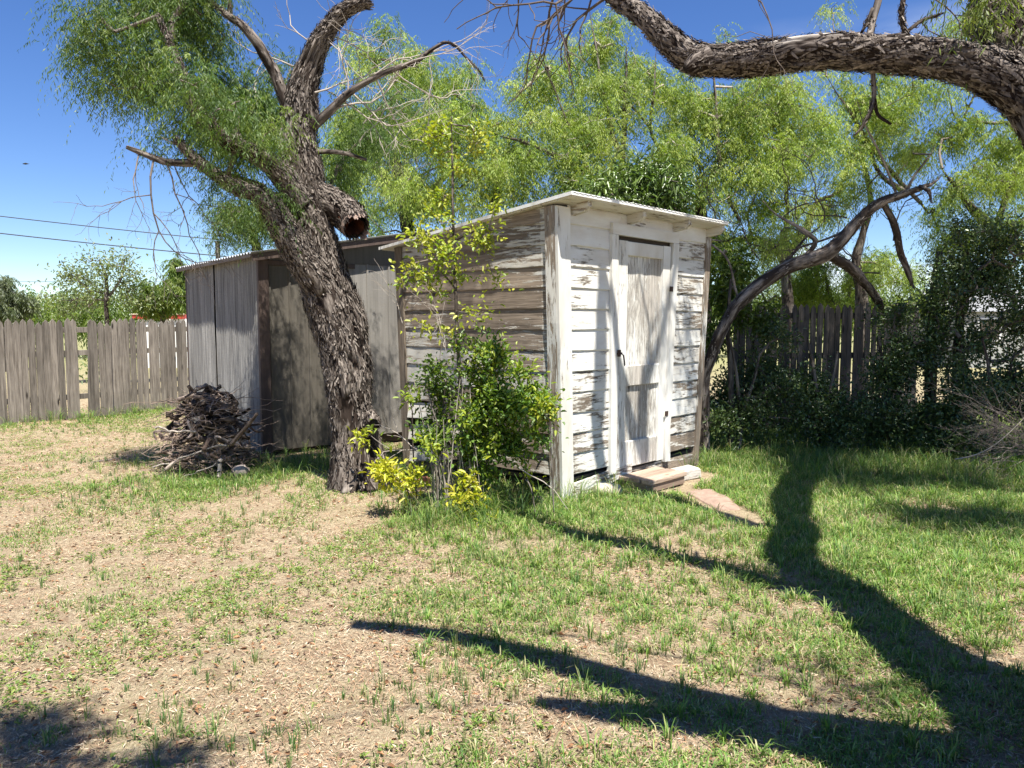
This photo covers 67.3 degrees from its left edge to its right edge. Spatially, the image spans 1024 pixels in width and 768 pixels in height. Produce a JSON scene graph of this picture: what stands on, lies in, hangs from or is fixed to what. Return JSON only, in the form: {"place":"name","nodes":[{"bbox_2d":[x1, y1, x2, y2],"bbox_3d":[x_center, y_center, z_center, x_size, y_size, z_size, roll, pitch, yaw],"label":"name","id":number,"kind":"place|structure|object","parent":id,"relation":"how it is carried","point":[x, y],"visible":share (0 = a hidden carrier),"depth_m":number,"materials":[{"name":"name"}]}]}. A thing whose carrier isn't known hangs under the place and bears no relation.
{"place":"outdoors","nodes":[
{"label":"outdoors","id":0,"kind":"place"},
{"bbox_2d":[17,281,74,281],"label":"power line","id":1,"kind":"object","parent":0,"point":[39,281],"visible":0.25,"depth_m":59.54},
{"bbox_2d":[0,233,227,256],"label":"power line","id":2,"kind":"object","parent":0,"point":[103,244],"visible":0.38,"depth_m":20.57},
{"bbox_2d":[0,216,261,243],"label":"power line","id":3,"kind":"object","parent":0,"point":[103,227],"visible":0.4,"depth_m":22.51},
{"bbox_2d":[131,314,187,367],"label":"building","id":4,"kind":"structure","parent":0,"point":[174,321],"depth_m":25.92,"materials":[{"name":"white metal"}]},
{"bbox_2d":[0,324,1023,767],"bbox_3d":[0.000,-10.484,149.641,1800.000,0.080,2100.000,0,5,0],"label":"ground","id":5,"kind":"structure","parent":0,"point":[388,732],"depth_m":3.65,"materials":[{"name":"soil"}]},
{"bbox_2d":[0,275,43,371],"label":"mesquite tree","id":6,"kind":"object","parent":5,"relation":"on","point":[13,307],"visible":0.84,"depth_m":24.06,"materials":[{"name":"green plant"}]},
{"bbox_2d":[0,317,188,424],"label":"picket fence","id":7,"kind":"object","parent":5,"relation":"on","point":[113,350],"visible":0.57,"depth_m":12.44,"materials":[{"name":"grey wood"}]},
{"bbox_2d":[23,232,174,384],"bbox_3d":[-9.730,-1.779,18.516,4.571,3.767,2.903,4,6,42],"label":"scrub tree","id":8,"kind":"object","parent":5,"relation":"on","point":[83,277],"visible":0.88,"depth_m":18.83,"materials":[{"name":"green plant"}]},
{"bbox_2d":[129,253,186,381],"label":"mesquite tree","id":9,"kind":"object","parent":5,"relation":"on","point":[172,304],"visible":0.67,"depth_m":19.55,"materials":[{"name":"green plant"}]},
{"bbox_2d":[153,426,226,477],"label":"loose sticks","id":10,"kind":"object","parent":5,"relation":"on","point":[219,461],"visible":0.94,"depth_m":7.63,"materials":[{"name":"wood"}]},
{"bbox_2d":[122,376,280,478],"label":"brush twigs","id":11,"kind":"object","parent":5,"relation":"on","point":[194,412],"visible":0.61,"depth_m":7.87,"materials":[{"name":"wood"}]},
{"bbox_2d":[153,430,172,439],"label":"cut branch","id":12,"kind":"object","parent":11,"relation":"on","point":[154,435],"visible":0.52,"depth_m":8.17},
{"bbox_2d":[168,425,180,435],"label":"cut branch","id":13,"kind":"object","parent":11,"relation":"in","point":[171,433],"visible":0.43,"depth_m":7.89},
{"bbox_2d":[165,405,185,429],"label":"cut branch","id":14,"kind":"object","parent":11,"relation":"on","point":[170,426],"visible":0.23,"depth_m":7.94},
{"bbox_2d":[166,412,193,419],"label":"cut branch","id":15,"kind":"object","parent":11,"relation":"on","point":[168,415],"visible":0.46,"depth_m":7.86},
{"bbox_2d":[155,451,210,464],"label":"cut branch","id":16,"kind":"object","parent":11,"relation":"on","point":[165,452],"visible":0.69,"depth_m":7.82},
{"bbox_2d":[164,455,207,470],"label":"cut branch","id":17,"kind":"object","parent":11,"relation":"on","point":[171,464],"visible":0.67,"depth_m":7.61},
{"bbox_2d":[175,405,206,412],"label":"cut branch","id":18,"kind":"object","parent":11,"relation":"in","point":[184,410],"visible":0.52,"depth_m":7.90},
{"bbox_2d":[186,420,197,439],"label":"cut branch","id":19,"kind":"object","parent":11,"relation":"in","point":[190,426],"visible":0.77,"depth_m":7.73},
{"bbox_2d":[173,418,211,428],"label":"cut branch","id":20,"kind":"object","parent":11,"relation":"in","point":[185,421],"visible":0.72,"depth_m":7.84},
{"bbox_2d":[177,463,207,473],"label":"cut branch","id":21,"kind":"object","parent":11,"relation":"in","point":[202,467],"visible":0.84,"depth_m":7.75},
{"bbox_2d":[177,393,210,404],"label":"cut branch","id":22,"kind":"object","parent":11,"relation":"in","point":[195,396],"visible":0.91,"depth_m":7.85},
{"bbox_2d":[189,390,199,407],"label":"cut branch","id":23,"kind":"object","parent":11,"relation":"on","point":[193,402],"visible":0.41,"depth_m":7.79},
{"bbox_2d":[184,386,207,397],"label":"cut branch","id":24,"kind":"object","parent":11,"relation":"in","point":[189,394],"visible":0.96,"depth_m":7.80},
{"bbox_2d":[187,385,205,394],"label":"cut branch","id":25,"kind":"object","parent":11,"relation":"on","point":[190,388],"visible":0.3,"depth_m":7.94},
{"bbox_2d":[178,447,219,457],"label":"cut branch","id":26,"kind":"object","parent":11,"relation":"on","point":[207,454],"visible":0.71,"depth_m":7.86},
{"bbox_2d":[178,416,220,444],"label":"cut branch","id":27,"kind":"object","parent":11,"relation":"in","point":[180,442],"visible":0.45,"depth_m":7.80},
{"bbox_2d":[201,418,213,427],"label":"cut branch","id":28,"kind":"object","parent":11,"relation":"in","point":[207,424],"visible":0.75,"depth_m":7.72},
{"bbox_2d":[194,454,226,466],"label":"cut branch","id":29,"kind":"object","parent":11,"relation":"on","point":[203,458],"visible":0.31,"depth_m":7.98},
{"bbox_2d":[185,398,238,411],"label":"cut branch","id":30,"kind":"object","parent":11,"relation":"on","point":[211,400],"visible":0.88,"depth_m":7.88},
{"bbox_2d":[201,417,224,425],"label":"cut branch","id":31,"kind":"object","parent":11,"relation":"in","point":[214,419],"visible":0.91,"depth_m":7.81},
{"bbox_2d":[196,383,230,398],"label":"cut branch","id":32,"kind":"object","parent":11,"relation":"on","point":[210,388],"visible":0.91,"depth_m":8.01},
{"bbox_2d":[201,436,226,451],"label":"cut branch","id":33,"kind":"object","parent":11,"relation":"in","point":[208,441],"visible":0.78,"depth_m":7.72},
{"bbox_2d":[207,384,221,394],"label":"cut branch","id":34,"kind":"object","parent":11,"relation":"in","point":[213,391],"visible":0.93,"depth_m":8.09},
{"bbox_2d":[199,435,232,444],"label":"cut branch","id":35,"kind":"object","parent":11,"relation":"in","point":[201,438],"visible":0.81,"depth_m":7.84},
{"bbox_2d":[203,406,230,415],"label":"cut branch","id":36,"kind":"object","parent":11,"relation":"on","point":[206,410],"visible":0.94,"depth_m":7.84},
{"bbox_2d":[194,442,239,449],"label":"cut branch","id":37,"kind":"object","parent":11,"relation":"in","point":[227,444],"visible":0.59,"depth_m":7.82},
{"bbox_2d":[205,436,230,460],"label":"cut branch","id":38,"kind":"object","parent":11,"relation":"in","point":[221,456],"visible":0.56,"depth_m":7.84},
{"bbox_2d":[209,453,226,461],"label":"cut branch","id":39,"kind":"object","parent":11,"relation":"on","point":[216,457],"visible":0.73,"depth_m":7.67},
{"bbox_2d":[206,401,234,411],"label":"cut branch","id":40,"kind":"object","parent":11,"relation":"in","point":[218,406],"visible":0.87,"depth_m":7.88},
{"bbox_2d":[198,425,249,439],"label":"cut branch","id":41,"kind":"object","parent":11,"relation":"in","point":[227,433],"visible":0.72,"depth_m":7.87,"materials":[{"name":"wood"}]},
{"bbox_2d":[209,391,238,408],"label":"cut branch","id":42,"kind":"object","parent":11,"relation":"in","point":[222,394],"visible":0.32,"depth_m":8.14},
{"bbox_2d":[219,413,235,423],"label":"cut branch","id":43,"kind":"object","parent":11,"relation":"in","point":[229,419],"visible":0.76,"depth_m":7.87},
{"bbox_2d":[223,394,235,402],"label":"cut branch","id":44,"kind":"object","parent":11,"relation":"on","point":[233,397],"visible":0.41,"depth_m":8.12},
{"bbox_2d":[207,446,257,457],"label":"cut branch","id":45,"kind":"object","parent":11,"relation":"on","point":[239,448],"visible":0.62,"depth_m":8.09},
{"bbox_2d":[230,408,250,415],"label":"cut branch","id":46,"kind":"object","parent":11,"relation":"in","point":[246,411],"visible":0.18,"depth_m":8.22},
{"bbox_2d":[230,439,251,465],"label":"cut branch","id":47,"kind":"object","parent":11,"relation":"on","point":[241,456],"visible":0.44,"depth_m":8.06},
{"bbox_2d":[220,419,263,432],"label":"cut branch","id":48,"kind":"object","parent":11,"relation":"on","point":[250,427],"visible":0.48,"depth_m":8.32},
{"bbox_2d":[235,422,250,432],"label":"cut branch","id":49,"kind":"object","parent":11,"relation":"in","point":[239,425],"visible":0.69,"depth_m":7.90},
{"bbox_2d":[230,412,258,445],"bbox_3d":[-2.598,0.439,7.462,0.336,0.342,0.041,1,5,18],"label":"stick","id":50,"kind":"object","parent":11,"relation":"in","point":[240,433],"visible":1,"depth_m":7.45,"materials":[{"name":"wood"}]},
{"bbox_2d":[232,452,259,460],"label":"cut branch","id":51,"kind":"object","parent":11,"relation":"in","point":[237,458],"visible":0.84,"depth_m":8.03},
{"bbox_2d":[243,442,250,455],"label":"cut branch","id":52,"kind":"object","parent":11,"relation":"on","point":[248,443],"visible":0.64,"depth_m":8.00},
{"bbox_2d":[236,449,262,463],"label":"cut branch","id":53,"kind":"object","parent":11,"relation":"in","point":[248,454],"visible":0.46,"depth_m":8.21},
{"bbox_2d":[215,241,219,258],"bbox_3d":[-4.770,-0.889,12.569,0.060,2.857,0.060,0,5,0],"label":"pole","id":54,"kind":"object","parent":5,"relation":"on","point":[217,254],"visible":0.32,"depth_m":12.44,"materials":[{"name":"grey wood"}]},
{"bbox_2d":[189,196,275,261],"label":"mesquite tree","id":55,"kind":"object","parent":5,"relation":"on","point":[254,242],"visible":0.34,"depth_m":12.40,"materials":[{"name":"green plant"}]},
{"bbox_2d":[232,464,249,477],"bbox_3d":[-2.729,0.884,7.729,0.180,0.157,0.158,0,5,0],"label":"log end","id":56,"kind":"object","parent":5,"relation":"on","point":[238,469],"visible":0.73,"depth_m":7.67,"materials":[{"name":"wood"}]},
{"bbox_2d":[17,0,509,493],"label":"leaning tree","id":57,"kind":"object","parent":5,"relation":"on","point":[304,209],"visible":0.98,"depth_m":6.87,"materials":[{"name":"green plant"}]},
{"bbox_2d":[175,228,441,455],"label":"metal shed","id":58,"kind":"structure","parent":5,"relation":"on","point":[252,332],"depth_m":9.36,"materials":[{"name":"grey metal"}]},
{"bbox_2d":[347,419,385,495],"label":"leafy sprig","id":59,"kind":"object","parent":5,"relation":"on","point":[359,433],"visible":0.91,"depth_m":6.75,"materials":[{"name":"yellow plant"}]},
{"bbox_2d":[359,446,436,516],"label":"leafy sprig","id":60,"kind":"object","parent":5,"relation":"on","point":[385,468],"visible":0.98,"depth_m":6.01,"materials":[{"name":"yellow plant"}]},
{"bbox_2d":[317,11,500,238],"bbox_3d":[-1.658,-2.501,11.667,3.001,6.316,3.100,0,5,0],"label":"mesquite tree","id":61,"kind":"object","parent":5,"relation":"on","point":[401,201],"visible":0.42,"depth_m":11.35,"materials":[{"name":"green plant"}]},
{"bbox_2d":[346,87,476,216],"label":"bare branches","id":62,"kind":"object","parent":61,"relation":"attached to","point":[410,164],"visible":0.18,"depth_m":11.36,"materials":[{"name":"wood"}]},
{"bbox_2d":[393,377,439,501],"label":"leafy sprig","id":63,"kind":"object","parent":5,"relation":"on","point":[410,400],"visible":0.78,"depth_m":6.18,"materials":[{"name":"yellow plant"}]},
{"bbox_2d":[418,476,429,482],"bbox_3d":[-0.895,0.931,7.394,0.204,0.063,0.104,-2,8,-27],"label":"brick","id":64,"kind":"object","parent":5,"relation":"on","point":[425,478],"visible":0.2,"depth_m":7.38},
{"bbox_2d":[410,428,452,510],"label":"leafy sprig","id":65,"kind":"object","parent":5,"relation":"on","point":[426,442],"visible":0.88,"depth_m":5.92,"materials":[{"name":"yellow plant"}]},
{"bbox_2d":[391,322,476,494],"bbox_3d":[-0.630,0.289,6.221,0.687,1.586,0.629,3,6,37],"label":"leafy shrub","id":66,"kind":"object","parent":5,"relation":"on","point":[441,392],"visible":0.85,"depth_m":6.18,"materials":[{"name":"green plant"}]},
{"bbox_2d":[413,377,488,512],"bbox_3d":[-0.469,0.484,6.377,0.659,1.116,0.863,0,5,0],"label":"stem clump","id":67,"kind":"object","parent":5,"relation":"on","point":[449,477],"visible":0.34,"depth_m":6.19,"materials":[{"name":"plant"}]},
{"bbox_2d":[388,106,524,491],"bbox_3d":[-0.444,-0.553,6.168,1.095,3.310,0.807,0,5,0],"label":"yellow green sapling","id":68,"kind":"object","parent":5,"relation":"on","point":[451,196],"visible":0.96,"depth_m":6.11,"materials":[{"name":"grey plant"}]},
{"bbox_2d":[362,259,570,513],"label":"dry twigs","id":69,"kind":"object","parent":5,"relation":"on","point":[439,360],"visible":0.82,"depth_m":6.07,"materials":[{"name":"wood"}]},
{"bbox_2d":[443,456,492,517],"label":"leafy sprig","id":70,"kind":"object","parent":5,"relation":"on","point":[469,495],"visible":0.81,"depth_m":5.92,"materials":[{"name":"yellow plant"}]},
{"bbox_2d":[7,276,929,356],"bbox_3d":[-0.738,-2.686,33.569,55.498,4.699,7.130,0,5,0],"label":"distant thicket","id":71,"kind":"object","parent":5,"relation":"on","point":[116,316],"visible":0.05,"depth_m":33.00,"materials":[{"name":"green plant"}]},
{"bbox_2d":[402,103,567,229],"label":"mesquite tree","id":72,"kind":"object","parent":5,"relation":"on","point":[514,165],"visible":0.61,"depth_m":11.59,"materials":[{"name":"green plant"}]},
{"bbox_2d":[473,505,497,527],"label":"leafy sprig","id":73,"kind":"object","parent":5,"relation":"on","point":[486,506],"visible":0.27,"depth_m":5.76,"materials":[{"name":"green plant"}]},
{"bbox_2d":[428,325,571,497],"bbox_3d":[-0.083,0.305,6.155,1.118,1.550,0.805,2,5,27],"label":"leafy shrub","id":74,"kind":"object","parent":5,"relation":"on","point":[503,406],"visible":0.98,"depth_m":6.08,"materials":[{"name":"green plant"}]},
{"bbox_2d":[0,402,1023,767],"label":"turf grass","id":75,"kind":"structure","parent":5,"relation":"on","point":[766,508],"depth_m":4.34,"materials":[{"name":"plant"}]},
{"bbox_2d":[0,405,1023,767],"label":"dry thatch","id":76,"kind":"object","parent":5,"relation":"on","point":[370,655],"visible":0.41,"depth_m":3.52,"materials":[{"name":"plant"}]},
{"bbox_2d":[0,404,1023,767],"bbox_3d":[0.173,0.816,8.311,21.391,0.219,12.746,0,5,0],"label":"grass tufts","id":77,"kind":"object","parent":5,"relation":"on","point":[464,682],"visible":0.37,"depth_m":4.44,"materials":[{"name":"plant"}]},
{"bbox_2d":[0,408,1023,767],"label":"ground weeds","id":78,"kind":"object","parent":5,"relation":"on","point":[176,598],"visible":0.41,"depth_m":4.18,"materials":[{"name":"green plant"}]},
{"bbox_2d":[0,403,1023,543],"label":"tall grass","id":79,"kind":"structure","parent":5,"relation":"on","point":[526,491],"depth_m":7.70,"materials":[{"name":"plant"}]},
{"bbox_2d":[0,404,1023,767],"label":"dead leaves","id":80,"kind":"object","parent":5,"relation":"on","point":[408,640],"visible":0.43,"depth_m":3.53,"materials":[{"name":"dry brown leaves"}]},
{"bbox_2d":[508,455,544,512],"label":"leafy sprig","id":81,"kind":"object","parent":5,"relation":"on","point":[526,476],"visible":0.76,"depth_m":6.14,"materials":[{"name":"green plant"}]},
{"bbox_2d":[522,386,560,513],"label":"leafy sprig","id":82,"kind":"object","parent":5,"relation":"on","point":[551,404],"visible":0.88,"depth_m":5.89,"materials":[{"name":"green plant"}]},
{"bbox_2d":[379,191,728,500],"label":"clapboard shed","id":83,"kind":"structure","parent":5,"relation":"on","point":[603,315],"depth_m":7.02,"materials":[{"name":"white wood"}]},
{"bbox_2d":[616,240,672,467],"bbox_3d":[1.259,-0.276,7.323,0.083,2.105,0.933,4,6,43],"label":"door","id":84,"kind":"structure","parent":83,"relation":"in","point":[644,269],"depth_m":7.34,"materials":[{"name":"white wood"}]},
{"bbox_2d":[489,3,663,199],"bbox_3d":[1.049,-2.770,12.294,2.610,6.792,2.701,3,5,32],"label":"mesquite tree","id":85,"kind":"object","parent":5,"relation":"on","point":[582,139],"visible":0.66,"depth_m":11.95,"materials":[{"name":"green plant"}]},
{"bbox_2d":[595,483,622,493],"bbox_3d":[0.849,0.958,6.894,0.293,0.150,0.164,0,5,0],"label":"stone","id":86,"kind":"object","parent":5,"relation":"on","point":[607,486],"visible":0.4,"depth_m":6.84,"materials":[{"name":"stone"}]},
{"bbox_2d":[551,136,709,214],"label":"dark leaved tree","id":87,"kind":"object","parent":5,"relation":"on","point":[659,186],"visible":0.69,"depth_m":9.44,"materials":[{"name":"green plant"}]},
{"bbox_2d":[619,467,686,490],"bbox_3d":[1.328,0.905,7.218,0.352,0.138,0.627,4,6,43],"label":"doorstep","id":88,"kind":"object","parent":5,"relation":"on","point":[659,478],"visible":0.88,"depth_m":7.10,"materials":[{"name":"wood"}]},
{"bbox_2d":[672,466,700,480],"bbox_3d":[1.714,0.883,7.611,0.307,0.118,0.187,-4,6,-38],"label":"step block","id":89,"kind":"object","parent":5,"relation":"on","point":[693,472],"depth_m":7.57,"materials":[{"name":"concrete"}]},
{"bbox_2d":[604,40,776,385],"bbox_3d":[2.812,-2.500,12.543,2.890,6.173,2.598,-3,5,-30],"label":"mesquite tree","id":90,"kind":"object","parent":5,"relation":"on","point":[691,119],"visible":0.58,"depth_m":12.12,"materials":[{"name":"green plant"}]},
{"bbox_2d":[686,489,740,510],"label":"path slab","id":91,"kind":"structure","parent":5,"relation":"on","point":[714,499],"depth_m":6.57,"materials":[{"name":"stone"}]},
{"bbox_2d":[444,0,1023,148],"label":"overhanging tree","id":92,"kind":"object","parent":5,"relation":"on","point":[984,60],"visible":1,"depth_m":3.48,"materials":[{"name":"brown plant"}]},
{"bbox_2d":[705,215,803,446],"bbox_3d":[2.957,-0.689,9.883,1.478,2.978,1.300,0,5,0],"label":"pinnate shrub","id":93,"kind":"object","parent":5,"relation":"on","point":[724,293],"visible":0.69,"depth_m":9.62,"materials":[{"name":"green plant"}]},
{"bbox_2d":[699,306,829,452],"bbox_3d":[2.874,-0.040,9.518,1.845,1.845,1.768,0,5,0],"label":"evergreen shrub","id":94,"kind":"object","parent":5,"relation":"on","point":[763,376],"visible":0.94,"depth_m":9.24,"materials":[{"name":"green plant"}]},
{"bbox_2d":[698,71,860,383],"bbox_3d":[4.203,-2.243,12.489,2.582,5.703,2.585,2,5,20],"label":"mesquite tree","id":95,"kind":"object","parent":5,"relation":"on","point":[785,108],"visible":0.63,"depth_m":11.92,"materials":[{"name":"green plant"}]},
{"bbox_2d":[769,337,872,452],"bbox_3d":[3.839,0.226,9.522,1.405,1.609,1.540,-2,5,-26],"label":"evergreen shrub","id":96,"kind":"object","parent":5,"relation":"on","point":[830,420],"visible":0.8,"depth_m":9.35,"materials":[{"name":"green plant"}]},
{"bbox_2d":[733,303,919,428],"bbox_3d":[4.624,-0.277,11.312,3.119,1.838,0.171,-1,5,-13],"label":"picket fence","id":97,"kind":"object","parent":5,"relation":"on","point":[831,317],"visible":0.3,"depth_m":11.22,"materials":[{"name":"grey wood"}]},
{"bbox_2d":[686,94,973,453],"bbox_3d":[3.959,-1.323,9.935,3.835,4.209,2.103,0,5,0],"label":"arching tree","id":98,"kind":"object","parent":5,"relation":"on","point":[811,256],"visible":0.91,"depth_m":9.22,"materials":[{"name":"green plant"}]},
{"bbox_2d":[712,248,947,366],"bbox_3d":[5.932,-1.106,14.520,4.720,3.054,2.313,0,5,0],"label":"mesquite tree","id":99,"kind":"object","parent":5,"relation":"on","point":[810,290],"visible":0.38,"depth_m":14.13,"materials":[{"name":"green plant"}]},
{"bbox_2d":[712,0,975,409],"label":"mesquite tree","id":100,"kind":"object","parent":5,"relation":"on","point":[864,147],"visible":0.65,"depth_m":12.49,"materials":[{"name":"green plant"}]},
{"bbox_2d":[832,287,975,455],"bbox_3d":[4.596,-0.083,9.475,1.782,2.208,2.035,0,5,0],"label":"evergreen shrub","id":101,"kind":"object","parent":5,"relation":"on","point":[891,371],"visible":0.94,"depth_m":9.27,"materials":[{"name":"green plant"}]},
{"bbox_2d":[924,249,942,437],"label":"tree trunk","id":102,"kind":"object","parent":5,"relation":"on","point":[931,373],"visible":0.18,"depth_m":10.17,"materials":[{"name":"brown plant"}]},
{"bbox_2d":[893,198,1023,415],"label":"evergreen shrub","id":103,"kind":"object","parent":5,"relation":"on","point":[970,280],"visible":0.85,"depth_m":9.32,"materials":[{"name":"green plant"}]},
{"bbox_2d":[952,249,968,388],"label":"tree trunk","id":104,"kind":"object","parent":5,"relation":"on","point":[954,341],"visible":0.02,"depth_m":10.14,"materials":[{"name":"brown plant"}]},
{"bbox_2d":[903,338,1023,464],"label":"evergreen shrub","id":105,"kind":"object","parent":5,"relation":"on","point":[1008,380],"visible":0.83,"depth_m":8.69,"materials":[{"name":"green plant"}]},
{"bbox_2d":[905,6,1023,275],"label":"mesquite tree","id":106,"kind":"object","parent":5,"relation":"on","point":[1004,186],"visible":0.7,"depth_m":11.91,"materials":[{"name":"green plant"}]},
{"bbox_2d":[921,369,1023,479],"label":"dry brush","id":107,"kind":"object","parent":5,"relation":"on","point":[1020,444],"visible":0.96,"depth_m":7.65,"materials":[{"name":"plant"}]},
{"bbox_2d":[954,419,1022,459],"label":"dry stick","id":108,"kind":"object","parent":107,"relation":"on","point":[988,448],"visible":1,"depth_m":7.43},
{"bbox_2d":[0,0,1023,321],"label":"sky","id":109,"kind":"structure","parent":0,"point":[54,173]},
{"bbox_2d":[905,290,1023,367],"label":"house","id":110,"kind":"structure","parent":0,"point":[983,318],"depth_m":25.98,"materials":[{"name":"white metal"}]},
{"bbox_2d":[977,318,1001,340],"bbox_3d":[16.081,-1.834,25.907,0.800,0.800,0.053,0,5,0],"label":"window","id":111,"kind":"structure","parent":110,"relation":"in","point":[981,319],"depth_m":25.87,"materials":[{"name":"white glass"}]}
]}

